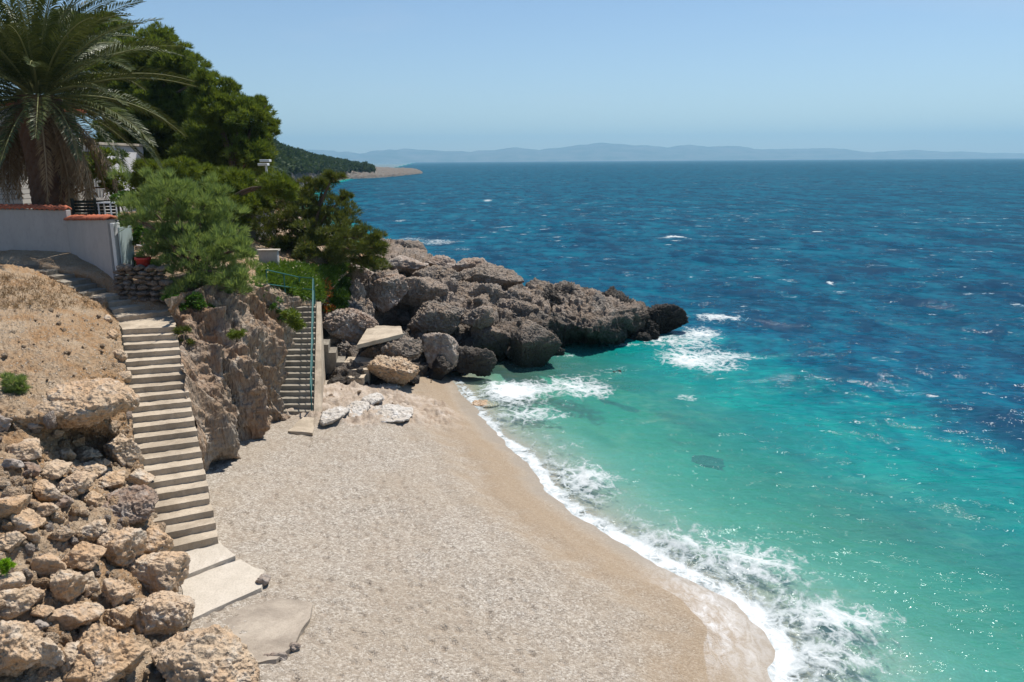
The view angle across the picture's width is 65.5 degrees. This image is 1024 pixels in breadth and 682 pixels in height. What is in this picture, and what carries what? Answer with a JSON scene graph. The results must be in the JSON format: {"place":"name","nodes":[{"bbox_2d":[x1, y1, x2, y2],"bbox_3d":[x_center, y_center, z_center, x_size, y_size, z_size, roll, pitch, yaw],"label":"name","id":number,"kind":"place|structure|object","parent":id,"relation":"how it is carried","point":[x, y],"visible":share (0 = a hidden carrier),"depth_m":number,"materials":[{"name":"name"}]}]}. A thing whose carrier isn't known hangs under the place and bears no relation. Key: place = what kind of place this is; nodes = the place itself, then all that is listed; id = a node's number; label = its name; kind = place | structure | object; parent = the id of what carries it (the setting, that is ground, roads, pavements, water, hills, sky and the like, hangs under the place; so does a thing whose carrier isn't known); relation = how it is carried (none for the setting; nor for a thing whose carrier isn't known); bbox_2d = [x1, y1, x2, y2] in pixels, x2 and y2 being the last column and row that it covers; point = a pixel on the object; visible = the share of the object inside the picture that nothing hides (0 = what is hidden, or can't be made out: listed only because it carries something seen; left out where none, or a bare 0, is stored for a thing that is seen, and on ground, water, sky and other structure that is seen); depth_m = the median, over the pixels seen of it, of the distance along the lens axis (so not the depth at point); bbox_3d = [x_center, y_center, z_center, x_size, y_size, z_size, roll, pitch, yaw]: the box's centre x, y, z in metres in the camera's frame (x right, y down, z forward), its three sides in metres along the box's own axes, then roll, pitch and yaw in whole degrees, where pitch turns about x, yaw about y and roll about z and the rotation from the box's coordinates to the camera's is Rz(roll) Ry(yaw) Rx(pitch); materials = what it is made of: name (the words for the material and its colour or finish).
{"place":"outdoors","nodes":[
{"label":"outdoors","id":0,"kind":"place"},
{"bbox_2d":[0,264,173,681],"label":"hillside","id":1,"kind":"structure","parent":0,"point":[47,336],"depth_m":17.81,"materials":[{"name":"soil"}]},
{"bbox_2d":[1,458,24,468],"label":"boulder","id":2,"kind":"object","parent":1,"relation":"on","point":[12,463],"visible":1,"depth_m":14.78,"materials":[{"name":"stone"}]},
{"bbox_2d":[0,571,25,590],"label":"boulder","id":3,"kind":"object","parent":1,"relation":"on","point":[16,579],"visible":0.86,"depth_m":12.70,"materials":[{"name":"beige stone"}]},
{"bbox_2d":[0,486,25,497],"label":"stone","id":4,"kind":"object","parent":1,"relation":"on","point":[9,491],"visible":0.59,"depth_m":14.09,"materials":[{"name":"beige stone"}]},
{"bbox_2d":[0,531,27,552],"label":"boulder","id":5,"kind":"object","parent":1,"relation":"on","point":[10,542],"visible":0.98,"depth_m":13.37,"materials":[{"name":"beige stone"}]},
{"bbox_2d":[0,494,31,519],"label":"boulder","id":6,"kind":"object","parent":1,"relation":"on","point":[16,504],"visible":0.95,"depth_m":13.70,"materials":[{"name":"beige stone"}]},
{"bbox_2d":[0,370,31,394],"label":"dry bank shrub","id":7,"kind":"object","parent":1,"relation":"on","point":[19,385],"visible":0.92,"depth_m":16.59,"materials":[{"name":"green plant"}]},
{"bbox_2d":[0,586,39,618],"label":"boulder","id":8,"kind":"object","parent":1,"relation":"on","point":[17,602],"visible":0.93,"depth_m":12.40,"materials":[{"name":"beige stone"}]},
{"bbox_2d":[0,620,42,677],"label":"boulder","id":9,"kind":"object","parent":1,"relation":"on","point":[19,653],"visible":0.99,"depth_m":11.55,"materials":[{"name":"beige stone"}]},
{"bbox_2d":[5,437,42,460],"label":"boulder","id":10,"kind":"object","parent":1,"relation":"on","point":[28,449],"visible":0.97,"depth_m":15.37,"materials":[{"name":"beige stone"}]},
{"bbox_2d":[7,508,45,531],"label":"boulder","id":11,"kind":"object","parent":1,"relation":"on","point":[26,519],"visible":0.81,"depth_m":13.69,"materials":[{"name":"beige stone"}]},
{"bbox_2d":[22,462,40,477],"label":"boulder","id":12,"kind":"object","parent":1,"relation":"on","point":[34,469],"visible":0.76,"depth_m":15.01,"materials":[{"name":"stone"}]},
{"bbox_2d":[30,604,54,617],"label":"boulder","id":13,"kind":"object","parent":1,"relation":"on","point":[43,611],"visible":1,"depth_m":12.57,"materials":[{"name":"beige stone"}]},
{"bbox_2d":[35,502,58,516],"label":"boulder","id":14,"kind":"object","parent":1,"relation":"on","point":[45,509],"visible":0.91,"depth_m":14.35,"materials":[{"name":"beige stone"}]},
{"bbox_2d":[32,479,62,501],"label":"boulder","id":15,"kind":"object","parent":1,"relation":"on","point":[45,490],"visible":0.94,"depth_m":14.87,"materials":[{"name":"beige stone"}]},
{"bbox_2d":[30,552,66,578],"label":"boulder","id":16,"kind":"object","parent":1,"relation":"on","point":[47,565],"visible":0.7,"depth_m":13.29,"materials":[{"name":"beige stone"}]},
{"bbox_2d":[34,636,64,669],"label":"boulder","id":17,"kind":"object","parent":1,"relation":"on","point":[51,652],"visible":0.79,"depth_m":11.86,"materials":[{"name":"beige stone"}]},
{"bbox_2d":[0,272,109,309],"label":"dry grass","id":18,"kind":"structure","parent":1,"relation":"on","point":[52,283],"depth_m":22.13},
{"bbox_2d":[40,459,72,479],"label":"boulder","id":19,"kind":"object","parent":1,"relation":"on","point":[55,469],"visible":0.78,"depth_m":15.53,"materials":[{"name":"beige stone"}]},
{"bbox_2d":[49,569,87,601],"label":"boulder","id":20,"kind":"object","parent":1,"relation":"on","point":[67,585],"visible":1,"depth_m":13.05,"materials":[{"name":"beige stone"}]},
{"bbox_2d":[59,640,80,672],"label":"boulder","id":21,"kind":"object","parent":1,"relation":"on","point":[70,651],"visible":0.44,"depth_m":12.08,"materials":[{"name":"beige stone"}]},
{"bbox_2d":[47,602,104,630],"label":"boulder","id":22,"kind":"object","parent":1,"relation":"on","point":[72,617],"visible":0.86,"depth_m":12.74,"materials":[{"name":"beige stone"}]},
{"bbox_2d":[56,471,97,494],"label":"boulder","id":23,"kind":"object","parent":1,"relation":"on","point":[79,482],"visible":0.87,"depth_m":15.56,"materials":[{"name":"beige stone"}]},
{"bbox_2d":[61,541,106,570],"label":"boulder","id":24,"kind":"object","parent":1,"relation":"on","point":[84,555],"visible":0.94,"depth_m":13.92,"materials":[{"name":"beige stone"}]},
{"bbox_2d":[32,377,139,428],"bbox_3d":[-9.268,1.333,17.200,2.188,0.903,1.966,0,13,0],"label":"rock ledge","id":25,"kind":"object","parent":1,"relation":"on","point":[85,402],"visible":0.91,"depth_m":16.74,"materials":[{"name":"beige stone"}]},
{"bbox_2d":[73,446,102,461],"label":"boulder","id":26,"kind":"object","parent":1,"relation":"on","point":[85,454],"visible":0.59,"depth_m":17.43,"materials":[{"name":"beige stone"}]},
{"bbox_2d":[74,519,107,541],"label":"boulder","id":27,"kind":"object","parent":1,"relation":"on","point":[94,530],"visible":0.83,"depth_m":14.64,"materials":[{"name":"beige stone"}]},
{"bbox_2d":[83,571,100,597],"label":"boulder","id":28,"kind":"object","parent":1,"relation":"on","point":[92,585],"visible":0.75,"depth_m":13.56,"materials":[{"name":"beige stone"}]},
{"bbox_2d":[80,490,105,507],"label":"boulder","id":29,"kind":"object","parent":1,"relation":"on","point":[96,499],"visible":0.8,"depth_m":15.65,"materials":[{"name":"beige stone"}]},
{"bbox_2d":[81,460,106,477],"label":"boulder","id":30,"kind":"object","parent":1,"relation":"on","point":[99,469],"visible":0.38,"depth_m":16.54,"materials":[{"name":"beige stone"}]},
{"bbox_2d":[62,623,150,681],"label":"boulder","id":31,"kind":"object","parent":1,"relation":"on","point":[109,654],"visible":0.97,"depth_m":12.09,"materials":[{"name":"beige stone"}]},
{"bbox_2d":[93,469,125,488],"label":"boulder","id":32,"kind":"object","parent":1,"relation":"on","point":[114,479],"visible":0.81,"depth_m":16.50,"materials":[{"name":"beige stone"}]},
{"bbox_2d":[101,577,136,606],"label":"boulder","id":33,"kind":"object","parent":1,"relation":"on","point":[116,592],"visible":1,"depth_m":13.57,"materials":[{"name":"beige stone"}]},
{"bbox_2d":[102,604,136,629],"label":"boulder","id":34,"kind":"object","parent":1,"relation":"on","point":[122,616],"visible":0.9,"depth_m":13.26,"materials":[{"name":"beige stone"}]},
{"bbox_2d":[96,527,147,568],"bbox_3d":[-7.280,3.897,14.841,0.752,0.898,0.785,6,14,25],"label":"boulder","id":35,"kind":"object","parent":1,"relation":"on","point":[125,547],"visible":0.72,"depth_m":14.59,"materials":[{"name":"beige stone"}]},
{"bbox_2d":[103,433,144,466],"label":"boulder","id":36,"kind":"object","parent":1,"relation":"on","point":[121,449],"visible":0.88,"depth_m":17.99,"materials":[{"name":"beige stone"}]},
{"bbox_2d":[102,484,158,524],"bbox_3d":[-7.836,3.346,16.067,1.310,0.792,1.066,-7,14,-26],"label":"boulder","id":37,"kind":"object","parent":1,"relation":"on","point":[136,504],"visible":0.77,"depth_m":15.88,"materials":[{"name":"stone"}]},
{"bbox_2d":[125,468,155,484],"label":"boulder","id":38,"kind":"object","parent":1,"relation":"on","point":[139,476],"visible":0.76,"depth_m":17.44,"materials":[{"name":"beige stone"}]},
{"bbox_2d":[137,525,173,553],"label":"boulder","id":39,"kind":"object","parent":1,"relation":"on","point":[158,540],"visible":0.5,"depth_m":15.79,"materials":[{"name":"beige stone"}]},
{"bbox_2d":[125,551,190,593],"bbox_3d":[-6.691,4.383,14.885,1.196,0.835,0.789,0,13,0],"label":"boulder","id":40,"kind":"object","parent":1,"relation":"on","point":[153,572],"visible":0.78,"depth_m":14.69,"materials":[{"name":"beige stone"}]},
{"bbox_2d":[133,590,194,635],"bbox_3d":[-6.229,4.817,13.951,1.186,0.878,1.005,0,13,0],"label":"boulder","id":41,"kind":"object","parent":1,"relation":"on","point":[163,612],"visible":0.81,"depth_m":13.67,"materials":[{"name":"beige stone"}]},
{"bbox_2d":[121,324,265,621],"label":"concrete staircase","id":42,"kind":"structure","parent":1,"relation":"on","point":[166,440],"depth_m":18.40,"materials":[{"name":"concrete"}]},
{"bbox_2d":[150,624,259,681],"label":"boulder","id":43,"kind":"object","parent":1,"relation":"on","point":[215,653],"visible":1,"depth_m":12.56,"materials":[{"name":"beige stone"}]},
{"bbox_2d":[0,138,381,324],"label":"plateau","id":44,"kind":"structure","parent":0,"point":[67,263],"depth_m":26.83,"materials":[{"name":"soil"}]},
{"bbox_2d":[0,204,71,252],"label":"garden wall","id":45,"kind":"structure","parent":44,"relation":"on","point":[40,227],"depth_m":27.53,"materials":[{"name":"white paint"}]},
{"bbox_2d":[0,103,86,209],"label":"house","id":46,"kind":"structure","parent":44,"relation":"on","point":[26,199],"depth_m":32.94,"materials":[{"name":"paint"}]},
{"bbox_2d":[0,263,175,350],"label":"path","id":47,"kind":"structure","parent":44,"relation":"on","point":[124,312],"depth_m":24.74,"materials":[{"name":"concrete"}]},
{"bbox_2d":[63,214,118,279],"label":"garden wall","id":48,"kind":"structure","parent":44,"relation":"on","point":[90,239],"depth_m":26.18,"materials":[{"name":"white paint"}]},
{"bbox_2d":[110,222,135,278],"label":"garden gate","id":49,"kind":"structure","parent":48,"relation":"attached to","point":[123,247],"depth_m":25.67,"materials":[{"name":"metal"}]},
{"bbox_2d":[70,198,119,221],"bbox_3d":[-14.986,-4.210,28.837,1.707,1.892,0.140,0,13,0],"label":"slatted fence","id":50,"kind":"object","parent":44,"relation":"on","point":[85,212],"visible":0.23,"depth_m":28.70,"materials":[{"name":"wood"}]},
{"bbox_2d":[0,0,198,214],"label":"palm tree","id":51,"kind":"object","parent":44,"relation":"on","point":[39,140],"visible":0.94,"depth_m":29.21,"materials":[{"name":"green plant"}]},
{"bbox_2d":[70,146,146,211],"bbox_3d":[-20.248,-7.863,36.619,7.512,4.720,4.091,0,13,0],"label":"background bush","id":52,"kind":"object","parent":44,"relation":"on","point":[107,182],"visible":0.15,"depth_m":36.19,"materials":[{"name":"green plant"}]},
{"bbox_2d":[1,7,220,164],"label":"pine tree","id":53,"kind":"object","parent":44,"relation":"on","point":[166,97],"visible":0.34,"depth_m":44.27,"materials":[{"name":"green plant"}]},
{"bbox_2d":[79,142,144,212],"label":"white house","id":54,"kind":"structure","parent":44,"relation":"on","point":[132,154],"depth_m":40.60,"materials":[{"name":"paint"}]},
{"bbox_2d":[109,189,161,271],"bbox_3d":[-12.761,-3.599,26.659,2.320,2.874,1.225,9,16,37],"label":"garden bush","id":55,"kind":"object","parent":44,"relation":"on","point":[139,229],"visible":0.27,"depth_m":26.46,"materials":[{"name":"green plant"}]},
{"bbox_2d":[113,263,173,301],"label":"stone wall","id":56,"kind":"structure","parent":44,"relation":"on","point":[157,283],"depth_m":24.93,"materials":[{"name":"stone"}]},
{"bbox_2d":[104,163,267,295],"bbox_3d":[-10.083,-3.360,25.842,5.254,4.821,4.443,0,13,0],"label":"tamarisk shrub","id":57,"kind":"object","parent":44,"relation":"on","point":[203,231],"visible":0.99,"depth_m":24.99,"materials":[{"name":"green plant"}]},
{"bbox_2d":[128,154,301,229],"bbox_3d":[-13.018,-6.399,35.502,8.444,3.870,5.207,0,13,0],"label":"pine tree","id":58,"kind":"object","parent":44,"relation":"on","point":[275,185],"visible":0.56,"depth_m":34.90,"materials":[{"name":"green plant"}]},
{"bbox_2d":[165,66,282,224],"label":"pine tree","id":59,"kind":"object","parent":44,"relation":"on","point":[233,134],"visible":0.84,"depth_m":41.03,"materials":[{"name":"green plant"}]},
{"bbox_2d":[257,249,279,264],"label":"terrace wall","id":60,"kind":"structure","parent":44,"relation":"on","point":[266,255],"depth_m":31.45,"materials":[{"name":"white paint"}]},
{"bbox_2d":[280,302,325,435],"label":"narrow staircase","id":61,"kind":"structure","parent":44,"relation":"on","point":[295,390],"depth_m":28.00,"materials":[{"name":"grey concrete"}]},
{"bbox_2d":[310,278,314,410],"bbox_3d":[-7.159,0.091,28.603,0.044,4.006,5.137,-3,13,-10],"label":"handrail","id":62,"kind":"object","parent":61,"relation":"on","point":[312,342],"visible":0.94,"depth_m":28.22,"materials":[{"name":"metal"}]},
{"bbox_2d":[242,168,392,276],"bbox_3d":[-8.748,-5.371,36.335,6.776,5.067,5.919,0,13,0],"label":"juniper tree","id":63,"kind":"object","parent":44,"relation":"on","point":[308,240],"visible":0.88,"depth_m":35.58,"materials":[{"name":"green plant"}]},
{"bbox_2d":[164,281,301,471],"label":"cliff","id":64,"kind":"structure","parent":0,"point":[233,387],"depth_m":23.78,"materials":[{"name":"stone"}]},
{"bbox_2d":[172,324,196,347],"bbox_3d":[-9.403,-0.038,22.852,0.666,0.933,0.664,4,14,20],"label":"cliff plant","id":65,"kind":"object","parent":64,"relation":"on","point":[177,330],"visible":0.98,"depth_m":22.81,"materials":[{"name":"green plant"}]},
{"bbox_2d":[160,290,214,310],"bbox_3d":[-9.876,-0.979,24.203,1.692,1.170,1.158,0,13,0],"label":"fig shrub","id":66,"kind":"object","parent":64,"relation":"on","point":[196,305],"visible":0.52,"depth_m":23.90,"materials":[{"name":"green plant"}]},
{"bbox_2d":[280,307,306,331],"bbox_3d":[-7.666,-0.597,27.339,0.888,1.434,2.542,-7,14,-28],"label":"hanging plant","id":67,"kind":"object","parent":64,"relation":"on","point":[292,315],"visible":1,"depth_m":26.43,"materials":[{"name":"green plant"}]},
{"bbox_2d":[268,138,422,185],"bbox_3d":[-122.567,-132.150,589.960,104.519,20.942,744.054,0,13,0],"label":"headland","id":68,"kind":"structure","parent":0,"point":[290,159],"depth_m":396.19,"materials":[{"name":"plant"}]},
{"bbox_2d":[316,238,651,385],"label":"rocky point","id":69,"kind":"structure","parent":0,"point":[591,316],"depth_m":39.66,"materials":[{"name":"stone"}]},
{"bbox_2d":[254,258,352,314],"bbox_3d":[-8.233,-2.552,34.792,2.253,2.923,12.499,1,13,6],"label":"ground cover","id":70,"kind":"object","parent":69,"relation":"on","point":[326,280],"visible":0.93,"depth_m":33.36,"materials":[{"name":"green plant"}]},
{"bbox_2d":[323,339,345,375],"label":"stepped block","id":71,"kind":"structure","parent":69,"relation":"on","point":[332,359],"depth_m":31.41,"materials":[{"name":"grey concrete"}]},
{"bbox_2d":[322,308,378,343],"bbox_3d":[-6.880,-0.530,34.115,2.435,1.864,1.922,-4,13,-17],"label":"boulder","id":72,"kind":"object","parent":69,"relation":"on","point":[350,324],"visible":0.79,"depth_m":33.40,"materials":[{"name":"stone"}]},
{"bbox_2d":[349,278,365,297],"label":"boulder","id":73,"kind":"object","parent":69,"relation":"on","point":[356,287],"visible":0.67,"depth_m":36.54,"materials":[{"name":"stone"}]},
{"bbox_2d":[344,357,372,384],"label":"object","id":74,"kind":"structure","parent":69,"relation":"on","point":[366,376],"depth_m":31.04,"materials":[{"name":"stone"}]},
{"bbox_2d":[346,262,373,282],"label":"boulder","id":75,"kind":"object","parent":69,"relation":"on","point":[360,276],"visible":0.36,"depth_m":39.09,"materials":[{"name":"stone"}]},
{"bbox_2d":[357,325,404,348],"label":"concrete platform","id":76,"kind":"structure","parent":69,"relation":"on","point":[376,335],"depth_m":32.25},
{"bbox_2d":[362,272,409,312],"bbox_3d":[-6.255,-2.364,38.539,2.362,1.934,2.274,8,15,34],"label":"boulder","id":77,"kind":"object","parent":69,"relation":"on","point":[386,292],"visible":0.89,"depth_m":37.71,"materials":[{"name":"stone"}]},
{"bbox_2d":[360,335,422,358],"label":"boulder","id":78,"kind":"object","parent":69,"relation":"on","point":[407,347],"visible":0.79,"depth_m":31.97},
{"bbox_2d":[381,255,428,274],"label":"boulder","id":79,"kind":"object","parent":69,"relation":"on","point":[406,265],"visible":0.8,"depth_m":43.52,"materials":[{"name":"stone"}]},
{"bbox_2d":[394,239,426,249],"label":"boulder","id":80,"kind":"object","parent":69,"relation":"on","point":[413,244],"visible":0.49,"depth_m":74.59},
{"bbox_2d":[399,276,448,306],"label":"boulder","id":81,"kind":"object","parent":69,"relation":"on","point":[422,290],"visible":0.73,"depth_m":38.69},
{"bbox_2d":[412,264,461,280],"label":"boulder","id":82,"kind":"object","parent":69,"relation":"on","point":[435,272],"visible":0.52,"depth_m":42.32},
{"bbox_2d":[407,300,467,334],"bbox_3d":[-3.498,-0.954,37.171,2.607,1.906,1.938,-8,15,-29],"label":"boulder","id":83,"kind":"object","parent":69,"relation":"on","point":[434,316],"visible":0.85,"depth_m":36.55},
{"bbox_2d":[421,332,458,368],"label":"boulder","id":84,"kind":"object","parent":69,"relation":"on","point":[435,344],"visible":0.86,"depth_m":33.83,"materials":[{"name":"stone"}]},
{"bbox_2d":[425,255,455,267],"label":"boulder","id":85,"kind":"object","parent":69,"relation":"on","point":[445,261],"visible":0.69,"depth_m":51.79,"materials":[{"name":"stone"}]},
{"bbox_2d":[451,257,486,271],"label":"boulder","id":86,"kind":"object","parent":69,"relation":"on","point":[462,264],"visible":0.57,"depth_m":49.32,"materials":[{"name":"stone"}]},
{"bbox_2d":[456,346,496,376],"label":"boulder","id":87,"kind":"object","parent":69,"relation":"on","point":[477,361],"visible":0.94,"depth_m":34.23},
{"bbox_2d":[468,283,504,304],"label":"boulder","id":88,"kind":"object","parent":69,"relation":"on","point":[494,291],"visible":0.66,"depth_m":40.81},
{"bbox_2d":[469,325,510,360],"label":"boulder","id":89,"kind":"object","parent":69,"relation":"on","point":[496,340],"visible":0.53,"depth_m":36.72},
{"bbox_2d":[461,306,494,328],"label":"boulder","id":90,"kind":"object","parent":89,"relation":"on","point":[481,317],"visible":0.99,"depth_m":36.45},
{"bbox_2d":[458,262,523,289],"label":"boulder","id":91,"kind":"object","parent":69,"relation":"on","point":[502,276],"visible":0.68,"depth_m":43.90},
{"bbox_2d":[503,286,533,301],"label":"boulder","id":92,"kind":"object","parent":69,"relation":"on","point":[512,292],"visible":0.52,"depth_m":41.48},
{"bbox_2d":[496,298,541,320],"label":"boulder","id":93,"kind":"object","parent":69,"relation":"on","point":[519,308],"visible":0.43,"depth_m":40.41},
{"bbox_2d":[541,281,577,307],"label":"boulder","id":94,"kind":"object","parent":69,"relation":"on","point":[550,293],"visible":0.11,"depth_m":42.41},
{"bbox_2d":[601,286,659,339],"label":"boulder","id":95,"kind":"object","parent":69,"relation":"on","point":[651,328],"visible":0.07,"depth_m":42.55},
{"bbox_2d":[645,303,688,333],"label":"boulder","id":96,"kind":"object","parent":69,"relation":"on","point":[666,317],"visible":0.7,"depth_m":43.21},
{"bbox_2d":[0,0,1023,153],"label":"sky","id":97,"kind":"structure","parent":0,"point":[356,76],"materials":[{"name":"blue"}]},
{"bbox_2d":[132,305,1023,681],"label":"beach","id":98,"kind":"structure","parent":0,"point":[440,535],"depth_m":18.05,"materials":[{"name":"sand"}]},
{"bbox_2d":[203,597,312,663],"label":"concrete slab","id":99,"kind":"structure","parent":98,"relation":"on","point":[278,625],"depth_m":14.21,"materials":[{"name":"concrete"}]},
{"bbox_2d":[320,406,349,425],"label":"flat rock","id":100,"kind":"object","parent":98,"relation":"on","point":[330,416],"visible":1,"depth_m":25.76,"materials":[{"name":"stone"}]},
{"bbox_2d":[347,400,370,416],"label":"flat rock","id":101,"kind":"object","parent":98,"relation":"on","point":[357,407],"visible":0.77,"depth_m":27.07,"materials":[{"name":"stone"}]},
{"bbox_2d":[373,403,412,422],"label":"flat rock","id":102,"kind":"object","parent":98,"relation":"on","point":[397,413],"visible":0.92,"depth_m":26.73,"materials":[{"name":"stone"}]},
{"bbox_2d":[367,355,419,385],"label":"boulder","id":103,"kind":"object","parent":98,"relation":"on","point":[400,371],"visible":0.99,"depth_m":30.69,"materials":[{"name":"beige stone"}]},
{"bbox_2d":[510,319,561,378],"bbox_3d":[1.062,0.361,36.678,2.120,2.743,2.002,-5,14,-21],"label":"boulder","id":104,"kind":"object","parent":98,"relation":"on","point":[535,346],"visible":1,"depth_m":35.99,"materials":[{"name":"stone"}]},
{"bbox_2d":[305,143,1023,162],"bbox_3d":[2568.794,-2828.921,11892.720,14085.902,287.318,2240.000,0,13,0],"label":"distant islands","id":105,"kind":"object","parent":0,"point":[605,152],"visible":0.88,"depth_m":11318.84,"materials":[{"name":"blue"}]},
{"bbox_2d":[315,158,1023,681],"bbox_3d":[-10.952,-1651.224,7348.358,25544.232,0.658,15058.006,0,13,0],"label":"sea","id":106,"kind":"structure","parent":0,"point":[843,348],"depth_m":41.88,"materials":[{"name":"liquid"}]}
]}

